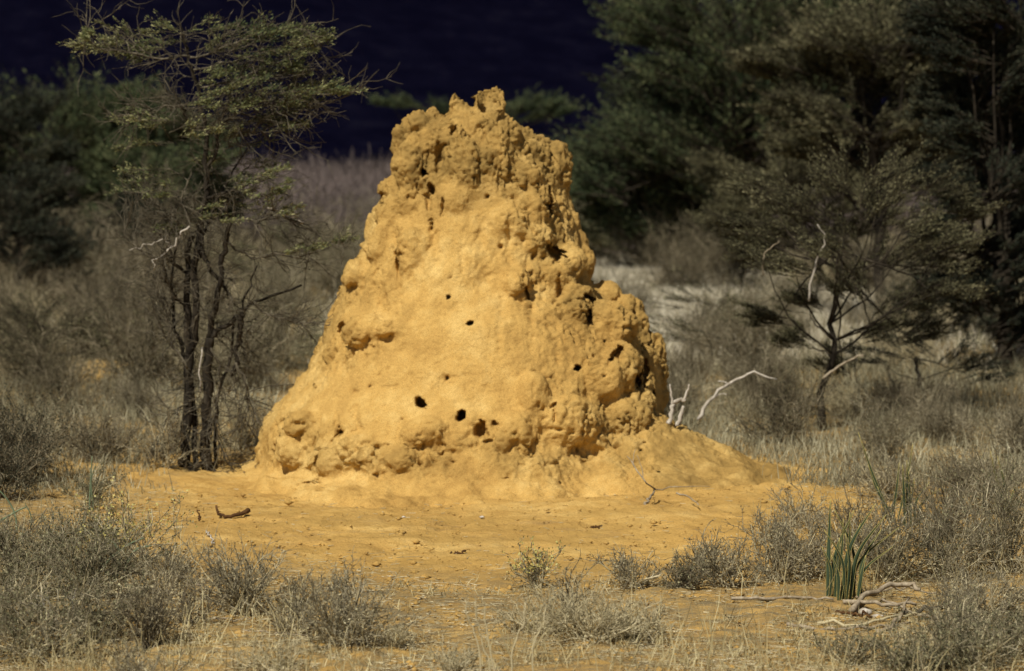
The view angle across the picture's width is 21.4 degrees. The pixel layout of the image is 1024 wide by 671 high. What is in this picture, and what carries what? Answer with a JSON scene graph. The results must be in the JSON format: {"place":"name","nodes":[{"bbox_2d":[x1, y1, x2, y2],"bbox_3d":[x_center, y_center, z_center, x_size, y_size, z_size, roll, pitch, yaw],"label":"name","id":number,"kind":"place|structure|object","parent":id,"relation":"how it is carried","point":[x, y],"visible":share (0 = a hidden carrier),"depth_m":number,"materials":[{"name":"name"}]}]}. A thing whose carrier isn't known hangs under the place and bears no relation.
{"place":"outdoors","nodes":[
{"label":"outdoors","id":0,"kind":"place"},
{"bbox_2d":[0,264,1023,670],"bbox_3d":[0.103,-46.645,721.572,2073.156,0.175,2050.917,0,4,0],"label":"ground","id":1,"kind":"structure","parent":0,"point":[684,516],"depth_m":17.59,"materials":[{"name":"soil"}]},
{"bbox_2d":[0,533,71,626],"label":"dry shrub","id":2,"kind":"object","parent":1,"relation":"on","point":[18,577],"visible":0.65,"depth_m":14.43,"materials":[{"name":"grey plant"}]},
{"bbox_2d":[0,407,73,500],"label":"dry shrub","id":3,"kind":"object","parent":1,"relation":"on","point":[4,466],"visible":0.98,"depth_m":19.70,"materials":[{"name":"brown plant"}]},
{"bbox_2d":[0,251,74,317],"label":"dry shrub","id":4,"kind":"object","parent":1,"relation":"on","point":[28,286],"visible":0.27,"depth_m":40.80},
{"bbox_2d":[0,75,87,238],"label":"tree","id":5,"kind":"object","parent":1,"relation":"on","point":[28,118],"visible":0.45,"depth_m":53.41,"materials":[{"name":"green plant"}]},
{"bbox_2d":[0,286,91,388],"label":"dry shrub","id":6,"kind":"object","parent":1,"relation":"on","point":[5,361],"visible":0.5,"depth_m":28.77,"materials":[{"name":"brown plant"}]},
{"bbox_2d":[0,368,99,485],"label":"dry shrub","id":7,"kind":"object","parent":1,"relation":"on","point":[33,436],"visible":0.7,"depth_m":20.63,"materials":[{"name":"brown plant"}]},
{"bbox_2d":[0,156,104,295],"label":"tree","id":8,"kind":"object","parent":1,"relation":"on","point":[43,195],"visible":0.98,"depth_m":43.02,"materials":[{"name":"green plant"}]},
{"bbox_2d":[0,505,113,598],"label":"dry shrub","id":9,"kind":"object","parent":1,"relation":"on","point":[4,552],"visible":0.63,"depth_m":15.23,"materials":[{"name":"grey plant"}]},
{"bbox_2d":[0,315,117,411],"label":"dry shrub","id":10,"kind":"object","parent":1,"relation":"on","point":[58,374],"visible":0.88,"depth_m":26.86,"materials":[{"name":"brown plant"}]},
{"bbox_2d":[0,495,118,573],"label":"dry shrub","id":11,"kind":"object","parent":1,"relation":"on","point":[59,531],"visible":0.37,"depth_m":16.35,"materials":[{"name":"grey plant"}]},
{"bbox_2d":[0,282,124,381],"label":"thorn bush","id":12,"kind":"object","parent":1,"relation":"on","point":[39,327],"visible":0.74,"depth_m":28.60,"materials":[{"name":"brown plant"}]},
{"bbox_2d":[0,568,130,667],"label":"dry shrub","id":13,"kind":"object","parent":1,"relation":"on","point":[45,622],"visible":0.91,"depth_m":13.63,"materials":[{"name":"grey plant"}]},
{"bbox_2d":[21,214,143,303],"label":"dry shrub","id":14,"kind":"object","parent":1,"relation":"on","point":[91,266],"visible":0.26,"depth_m":43.79,"materials":[{"name":"brown plant"}]},
{"bbox_2d":[0,165,173,287],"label":"tree","id":15,"kind":"object","parent":1,"relation":"on","point":[118,203],"visible":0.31,"depth_m":48.32,"materials":[{"name":"green plant"}]},
{"bbox_2d":[20,554,154,648],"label":"dry shrub","id":16,"kind":"object","parent":1,"relation":"on","point":[106,613],"visible":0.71,"depth_m":13.92,"materials":[{"name":"grey plant"}]},
{"bbox_2d":[50,461,129,508],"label":"flowering plant","id":17,"kind":"object","parent":1,"relation":"on","point":[100,483],"visible":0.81,"depth_m":19.32,"materials":[{"name":"green stem"},{"name":"green leaf"},{"name":"yellow flower"}]},
{"bbox_2d":[6,510,178,604],"bbox_3d":[-2.268,1.224,15.108,0.944,0.558,0.907,2,5,31],"label":"dry shrub","id":18,"kind":"object","parent":1,"relation":"on","point":[94,559],"visible":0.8,"depth_m":15.08,"materials":[{"name":"grey plant"}]},
{"bbox_2d":[0,50,187,261],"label":"tree","id":19,"kind":"object","parent":1,"relation":"on","point":[82,126],"visible":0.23,"depth_m":58.20,"materials":[{"name":"green plant"}]},
{"bbox_2d":[48,388,154,464],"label":"dry shrub","id":20,"kind":"object","parent":1,"relation":"on","point":[84,437],"visible":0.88,"depth_m":21.75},
{"bbox_2d":[45,266,162,357],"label":"dry shrub","id":21,"kind":"object","parent":1,"relation":"on","point":[99,306],"visible":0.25,"depth_m":33.05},
{"bbox_2d":[52,232,192,346],"bbox_3d":[-4.970,-0.559,34.465,1.976,1.577,1.759,-4,5,-45],"label":"dry shrub","id":22,"kind":"object","parent":1,"relation":"on","point":[121,297],"visible":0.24,"depth_m":34.36,"materials":[{"name":"brown plant"}]},
{"bbox_2d":[67,476,196,575],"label":"flowering plant","id":23,"kind":"object","parent":1,"relation":"on","point":[144,534],"visible":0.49,"depth_m":16.35,"materials":[{"name":"green stem"},{"name":"green leaf"},{"name":"yellow flower"}]},
{"bbox_2d":[97,361,180,417],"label":"dry shrub","id":24,"kind":"object","parent":1,"relation":"on","point":[127,397],"visible":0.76,"depth_m":25.84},
{"bbox_2d":[74,197,211,292],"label":"dry shrub","id":25,"kind":"object","parent":1,"relation":"on","point":[148,261],"visible":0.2,"depth_m":46.21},
{"bbox_2d":[57,246,230,392],"bbox_3d":[-3.814,-0.170,28.155,1.736,1.556,1.949,-2,4,-28],"label":"dry shrub","id":26,"kind":"object","parent":1,"relation":"on","point":[144,345],"visible":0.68,"depth_m":28.10,"materials":[{"name":"brown plant"}]},
{"bbox_2d":[83,623,206,670],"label":"dry shrub","id":27,"kind":"object","parent":1,"relation":"on","point":[129,664],"visible":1,"depth_m":13.00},
{"bbox_2d":[72,147,225,267],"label":"dry shrub","id":28,"kind":"object","parent":1,"relation":"on","point":[172,200],"visible":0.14,"depth_m":53.61,"materials":[{"name":"brown plant"}]},
{"bbox_2d":[101,550,207,649],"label":"dry shrub","id":29,"kind":"object","parent":1,"relation":"on","point":[150,624],"visible":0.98,"depth_m":13.73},
{"bbox_2d":[63,119,253,241],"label":"tree","id":30,"kind":"object","parent":1,"relation":"on","point":[101,164],"visible":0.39,"depth_m":54.92,"materials":[{"name":"green plant"}]},
{"bbox_2d":[77,82,246,155],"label":"tree","id":31,"kind":"object","parent":1,"relation":"on","point":[179,131],"visible":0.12,"depth_m":63.46,"materials":[{"name":"green plant"}]},
{"bbox_2d":[101,531,226,598],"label":"dry shrub","id":32,"kind":"object","parent":1,"relation":"on","point":[180,560],"visible":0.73,"depth_m":15.25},
{"bbox_2d":[127,394,208,469],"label":"dry shrub","id":33,"kind":"object","parent":1,"relation":"on","point":[167,444],"visible":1,"depth_m":21.62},
{"bbox_2d":[137,571,231,628],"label":"dry shrub","id":34,"kind":"object","parent":1,"relation":"on","point":[181,617],"visible":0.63,"depth_m":14.31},
{"bbox_2d":[54,0,400,472],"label":"acacia tree","id":35,"kind":"object","parent":1,"relation":"on","point":[289,100],"visible":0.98,"depth_m":21.67,"materials":[{"name":"green plant"}]},
{"bbox_2d":[166,519,297,619],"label":"dry shrub","id":36,"kind":"object","parent":1,"relation":"on","point":[232,585],"visible":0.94,"depth_m":14.68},
{"bbox_2d":[152,278,320,393],"bbox_3d":[-2.780,-0.003,28.289,1.668,1.213,1.583,0,4,4],"label":"dry shrub","id":37,"kind":"object","parent":1,"relation":"on","point":[259,353],"visible":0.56,"depth_m":28.14,"materials":[{"name":"brown plant"}]},
{"bbox_2d":[212,379,278,453],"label":"dry shrub","id":38,"kind":"object","parent":1,"relation":"on","point":[233,423],"visible":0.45,"depth_m":23.22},
{"bbox_2d":[208,630,316,670],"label":"dry shrub","id":39,"kind":"object","parent":1,"relation":"on","point":[249,665],"visible":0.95,"depth_m":13.23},
{"bbox_2d":[208,286,324,366],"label":"thorn bush","id":40,"kind":"object","parent":1,"relation":"on","point":[307,339],"visible":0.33,"depth_m":31.43,"materials":[{"name":"brown plant"}]},
{"bbox_2d":[214,272,323,370],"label":"dry shrub","id":41,"kind":"object","parent":1,"relation":"on","point":[282,333],"visible":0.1,"depth_m":31.54,"materials":[{"name":"brown plant"}]},
{"bbox_2d":[206,199,348,295],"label":"thorn bush","id":42,"kind":"object","parent":1,"relation":"on","point":[238,262],"visible":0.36,"depth_m":45.72,"materials":[{"name":"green plant"}]},
{"bbox_2d":[232,258,331,317],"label":"dry shrub","id":43,"kind":"object","parent":1,"relation":"on","point":[288,295],"visible":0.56,"depth_m":39.52,"materials":[{"name":"brown plant"}]},
{"bbox_2d":[245,573,324,633],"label":"dry shrub","id":44,"kind":"object","parent":1,"relation":"on","point":[295,608],"visible":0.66,"depth_m":14.23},
{"bbox_2d":[276,222,363,296],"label":"dry shrub","id":45,"kind":"object","parent":1,"relation":"on","point":[329,279],"visible":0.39,"depth_m":45.61,"materials":[{"name":"brown plant"}]},
{"bbox_2d":[246,545,441,655],"bbox_3d":[-0.835,1.343,13.883,0.781,0.538,0.887,3,5,36],"label":"dry shrub","id":46,"kind":"object","parent":1,"relation":"on","point":[347,622],"visible":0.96,"depth_m":13.79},
{"bbox_2d":[364,616,422,649],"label":"dry shrub","id":47,"kind":"object","parent":1,"relation":"on","point":[401,643],"visible":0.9,"depth_m":13.80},
{"bbox_2d":[419,634,514,670],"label":"dry shrub","id":48,"kind":"object","parent":1,"relation":"on","point":[451,665],"visible":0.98,"depth_m":13.13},
{"bbox_2d":[366,86,584,133],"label":"acacia tree","id":49,"kind":"object","parent":1,"relation":"on","point":[551,109],"visible":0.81,"depth_m":93.86,"materials":[{"name":"green plant"}]},
{"bbox_2d":[458,589,550,670],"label":"dry stalks","id":50,"kind":"object","parent":1,"relation":"on","point":[487,638],"visible":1,"depth_m":12.81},
{"bbox_2d":[0,250,1023,498],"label":"dry grass","id":51,"kind":"structure","parent":1,"relation":"on","point":[820,446],"depth_m":25.42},
{"bbox_2d":[0,474,1023,670],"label":"tall dry grass","id":52,"kind":"structure","parent":1,"relation":"on","point":[621,658],"depth_m":13.68,"materials":[{"name":"plant"}]},
{"bbox_2d":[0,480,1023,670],"bbox_3d":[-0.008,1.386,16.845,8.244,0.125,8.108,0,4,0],"label":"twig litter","id":53,"kind":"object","parent":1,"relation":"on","point":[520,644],"visible":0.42,"depth_m":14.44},
{"bbox_2d":[227,86,803,508],"bbox_3d":[0.038,-0.324,21.497,4.980,3.315,4.254,0,4,0],"label":"termite mound","id":54,"kind":"object","parent":1,"relation":"on","point":[483,337],"visible":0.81,"depth_m":20.78,"materials":[{"name":"soil"}]},
{"bbox_2d":[32,144,1018,257],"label":"distant scrub","id":55,"kind":"object","parent":1,"relation":"on","point":[346,177],"visible":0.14,"depth_m":79.17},
{"bbox_2d":[481,583,578,634],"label":"dry shrub","id":56,"kind":"object","parent":1,"relation":"on","point":[509,616],"visible":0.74,"depth_m":14.18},
{"bbox_2d":[82,484,1023,670],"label":"earth clods","id":57,"kind":"object","parent":1,"relation":"on","point":[288,502],"visible":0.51,"depth_m":16.18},
{"bbox_2d":[520,562,666,657],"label":"dry shrub","id":58,"kind":"object","parent":1,"relation":"on","point":[602,627],"visible":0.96,"depth_m":13.90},
{"bbox_2d":[572,541,684,593],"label":"dry shrub","id":59,"kind":"object","parent":1,"relation":"on","point":[624,574],"visible":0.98,"depth_m":15.75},
{"bbox_2d":[591,590,680,646],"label":"dry shrub","id":60,"kind":"object","parent":1,"relation":"on","point":[657,628],"visible":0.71,"depth_m":14.03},
{"bbox_2d":[592,190,706,269],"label":"dry shrub","id":61,"kind":"object","parent":1,"relation":"on","point":[644,248],"visible":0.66,"depth_m":53.71,"materials":[{"name":"brown plant"}]},
{"bbox_2d":[287,250,1023,372],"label":"pale grass","id":62,"kind":"structure","parent":1,"relation":"on","point":[672,303],"depth_m":41.28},
{"bbox_2d":[572,192,759,260],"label":"thorn bush","id":63,"kind":"object","parent":1,"relation":"on","point":[596,241],"visible":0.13,"depth_m":58.94,"materials":[{"name":"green plant"}]},
{"bbox_2d":[622,225,741,291],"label":"dry shrub","id":64,"kind":"object","parent":1,"relation":"on","point":[666,276],"visible":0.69,"depth_m":46.66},
{"bbox_2d":[643,207,729,275],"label":"dry shrub","id":65,"kind":"object","parent":1,"relation":"on","point":[685,244],"visible":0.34,"depth_m":50.71,"materials":[{"name":"brown plant"}]},
{"bbox_2d":[659,545,720,589],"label":"dry shrub","id":66,"kind":"object","parent":1,"relation":"on","point":[680,580],"visible":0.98,"depth_m":15.65,"materials":[{"name":"grey plant"}]},
{"bbox_2d":[666,331,722,383],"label":"dry shrub","id":67,"kind":"object","parent":1,"relation":"on","point":[686,360],"visible":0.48,"depth_m":29.55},
{"bbox_2d":[650,282,745,357],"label":"dry shrub","id":68,"kind":"object","parent":1,"relation":"on","point":[702,341],"visible":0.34,"depth_m":32.61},
{"bbox_2d":[664,346,742,425],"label":"dry shrub","id":69,"kind":"object","parent":1,"relation":"on","point":[678,394],"visible":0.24,"depth_m":25.31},
{"bbox_2d":[633,263,794,359],"bbox_3d":[2.351,-0.245,31.366,2.148,1.319,1.694,-1,4,-12],"label":"thorn bush","id":70,"kind":"object","parent":1,"relation":"on","point":[676,307],"visible":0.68,"depth_m":31.17,"materials":[{"name":"brown plant"}]},
{"bbox_2d":[664,519,777,589],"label":"dry shrub","id":71,"kind":"object","parent":1,"relation":"on","point":[730,572],"visible":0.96,"depth_m":15.76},
{"bbox_2d":[671,194,799,288],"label":"dry shrub","id":72,"kind":"object","parent":1,"relation":"on","point":[732,273],"visible":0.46,"depth_m":47.22,"materials":[{"name":"brown plant"}]},
{"bbox_2d":[675,271,815,375],"bbox_3d":[2.635,-0.163,30.067,1.396,1.252,1.568,-2,4,-29],"label":"dry shrub","id":73,"kind":"object","parent":1,"relation":"on","point":[742,335],"visible":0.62,"depth_m":30.04,"materials":[{"name":"brown plant"}]},
{"bbox_2d":[688,262,804,340],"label":"dry shrub","id":74,"kind":"object","parent":1,"relation":"on","point":[746,291],"visible":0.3,"depth_m":35.07,"materials":[{"name":"brown plant"}]},
{"bbox_2d":[702,325,807,401],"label":"dry shrub","id":75,"kind":"object","parent":1,"relation":"on","point":[732,375],"visible":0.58,"depth_m":27.25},
{"bbox_2d":[727,503,826,586],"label":"dry shrub","id":76,"kind":"object","parent":1,"relation":"on","point":[790,567],"visible":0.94,"depth_m":15.97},
{"bbox_2d":[536,0,1019,256],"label":"tree","id":77,"kind":"object","parent":1,"relation":"on","point":[645,149],"visible":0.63,"depth_m":52.87,"materials":[{"name":"green plant"}]},
{"bbox_2d":[712,334,848,446],"bbox_3d":[2.336,0.474,23.201,1.237,0.988,1.102,-3,5,-35],"label":"dry shrub","id":78,"kind":"object","parent":1,"relation":"on","point":[778,414],"visible":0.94,"depth_m":23.17,"materials":[{"name":"brown plant"}]},
{"bbox_2d":[764,468,838,531],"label":"dry shrub","id":79,"kind":"object","parent":1,"relation":"on","point":[793,509],"visible":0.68,"depth_m":18.21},
{"bbox_2d":[580,39,1023,265],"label":"acacia tree","id":80,"kind":"object","parent":1,"relation":"on","point":[925,165],"visible":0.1,"depth_m":54.34,"materials":[{"name":"green plant"}]},
{"bbox_2d":[681,122,924,292],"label":"tree","id":81,"kind":"object","parent":1,"relation":"on","point":[710,166],"visible":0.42,"depth_m":45.42,"materials":[{"name":"green plant"}]},
{"bbox_2d":[757,500,856,579],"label":"dry shrub","id":82,"kind":"object","parent":1,"relation":"on","point":[814,549],"visible":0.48,"depth_m":16.25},
{"bbox_2d":[804,358,883,419],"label":"dry shrub","id":83,"kind":"object","parent":1,"relation":"on","point":[847,405],"visible":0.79,"depth_m":25.91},
{"bbox_2d":[709,0,988,311],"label":"tree","id":84,"kind":"object","parent":1,"relation":"on","point":[849,46],"visible":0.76,"depth_m":38.33,"materials":[{"name":"green plant"}]},
{"bbox_2d":[694,129,1009,430],"bbox_3d":[3.201,-0.511,25.142,2.980,2.826,2.499,0,4,0],"label":"tree","id":85,"kind":"object","parent":1,"relation":"on","point":[962,241],"visible":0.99,"depth_m":25.35,"materials":[{"name":"green plant"}]},
{"bbox_2d":[808,620,896,668],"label":"dry shrub","id":86,"kind":"object","parent":1,"relation":"on","point":[858,639],"visible":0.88,"depth_m":13.55,"materials":[{"name":"grey plant"}]},
{"bbox_2d":[803,479,912,548],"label":"dry shrub","id":87,"kind":"object","parent":1,"relation":"on","point":[839,514],"visible":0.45,"depth_m":17.61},
{"bbox_2d":[822,499,898,599],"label":"sword leaved plant","id":88,"kind":"object","parent":1,"relation":"on","point":[847,582],"visible":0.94,"depth_m":15.36,"materials":[{"name":"green plant"}]},
{"bbox_2d":[823,384,935,462],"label":"dry shrub","id":89,"kind":"object","parent":1,"relation":"on","point":[891,435],"visible":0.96,"depth_m":22.27,"materials":[{"name":"brown plant"}]},
{"bbox_2d":[811,493,948,585],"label":"dry shrub","id":90,"kind":"object","parent":1,"relation":"on","point":[899,549],"visible":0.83,"depth_m":15.96,"materials":[{"name":"grey plant"}]},
{"bbox_2d":[832,444,940,502],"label":"dry shrub","id":91,"kind":"object","parent":1,"relation":"on","point":[891,484],"visible":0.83,"depth_m":19.43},
{"bbox_2d":[842,303,946,372],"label":"dry shrub","id":92,"kind":"object","parent":1,"relation":"on","point":[905,353],"visible":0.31,"depth_m":31.14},
{"bbox_2d":[857,348,970,424],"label":"dry shrub","id":93,"kind":"object","parent":1,"relation":"on","point":[890,391],"visible":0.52,"depth_m":25.43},
{"bbox_2d":[865,606,971,670],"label":"dry shrub","id":94,"kind":"object","parent":1,"relation":"on","point":[905,659],"visible":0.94,"depth_m":13.26,"materials":[{"name":"grey plant"}]},
{"bbox_2d":[818,307,1023,392],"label":"thorn bush","id":95,"kind":"object","parent":1,"relation":"on","point":[976,359],"visible":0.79,"depth_m":27.36,"materials":[{"name":"brown plant"}]},
{"bbox_2d":[865,260,1015,340],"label":"thorn bush","id":96,"kind":"object","parent":1,"relation":"on","point":[966,318],"visible":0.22,"depth_m":35.24,"materials":[{"name":"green plant"}]},
{"bbox_2d":[859,461,1023,589],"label":"dry shrub","id":97,"kind":"object","parent":1,"relation":"on","point":[946,549],"visible":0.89,"depth_m":15.96,"materials":[{"name":"grey plant"}]},
{"bbox_2d":[890,464,1000,539],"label":"dry shrub","id":98,"kind":"object","parent":1,"relation":"on","point":[944,501],"visible":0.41,"depth_m":18.00,"materials":[{"name":"grey plant"}]},
{"bbox_2d":[901,373,999,450],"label":"dry shrub","id":99,"kind":"object","parent":1,"relation":"on","point":[946,422],"visible":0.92,"depth_m":23.22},
{"bbox_2d":[892,0,1023,370],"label":"tree","id":100,"kind":"object","parent":1,"relation":"on","point":[950,33],"visible":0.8,"depth_m":30.89,"materials":[{"name":"green plant"}]},
{"bbox_2d":[895,583,1023,670],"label":"dry shrub","id":101,"kind":"object","parent":1,"relation":"on","point":[981,636],"visible":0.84,"depth_m":13.34,"materials":[{"name":"grey plant"}]},
{"bbox_2d":[895,431,1023,581],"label":"dry shrub","id":102,"kind":"object","parent":1,"relation":"on","point":[1008,552],"visible":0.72,"depth_m":16.18,"materials":[{"name":"grey plant"}]},
{"bbox_2d":[911,569,1021,640],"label":"dry shrub","id":103,"kind":"object","parent":1,"relation":"on","point":[950,606],"visible":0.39,"depth_m":14.36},
{"bbox_2d":[918,537,1023,622],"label":"dry shrub","id":104,"kind":"object","parent":1,"relation":"on","point":[1005,590],"visible":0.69,"depth_m":14.86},
{"bbox_2d":[926,435,1019,497],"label":"dry shrub","id":105,"kind":"object","parent":1,"relation":"on","point":[956,480],"visible":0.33,"depth_m":19.82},
{"bbox_2d":[943,593,1023,657],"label":"dry shrub","id":106,"kind":"object","parent":1,"relation":"on","point":[1014,627],"visible":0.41,"depth_m":13.82,"materials":[{"name":"grey plant"}]},
{"bbox_2d":[947,427,1023,513],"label":"dry shrub","id":107,"kind":"object","parent":1,"relation":"on","point":[979,464],"visible":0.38,"depth_m":18.82,"materials":[{"name":"grey plant"}]},
{"bbox_2d":[959,369,1023,457],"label":"dry shrub","id":108,"kind":"object","parent":1,"relation":"on","point":[1013,425],"visible":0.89,"depth_m":22.60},
{"bbox_2d":[0,0,1023,169],"bbox_3d":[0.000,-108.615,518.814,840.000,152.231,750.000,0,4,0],"label":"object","id":109,"kind":"structure","parent":0,"point":[465,50],"depth_m":225.90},
{"bbox_2d":[0,550,1023,670],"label":"short grass","id":110,"kind":"structure","parent":0,"point":[570,650],"depth_m":13.83,"materials":[{"name":"plant"}]},
{"bbox_2d":[502,535,565,591],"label":"shrub","id":111,"kind":"object","parent":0,"point":[533,577],"visible":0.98,"depth_m":15.76,"materials":[{"name":"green plant"}]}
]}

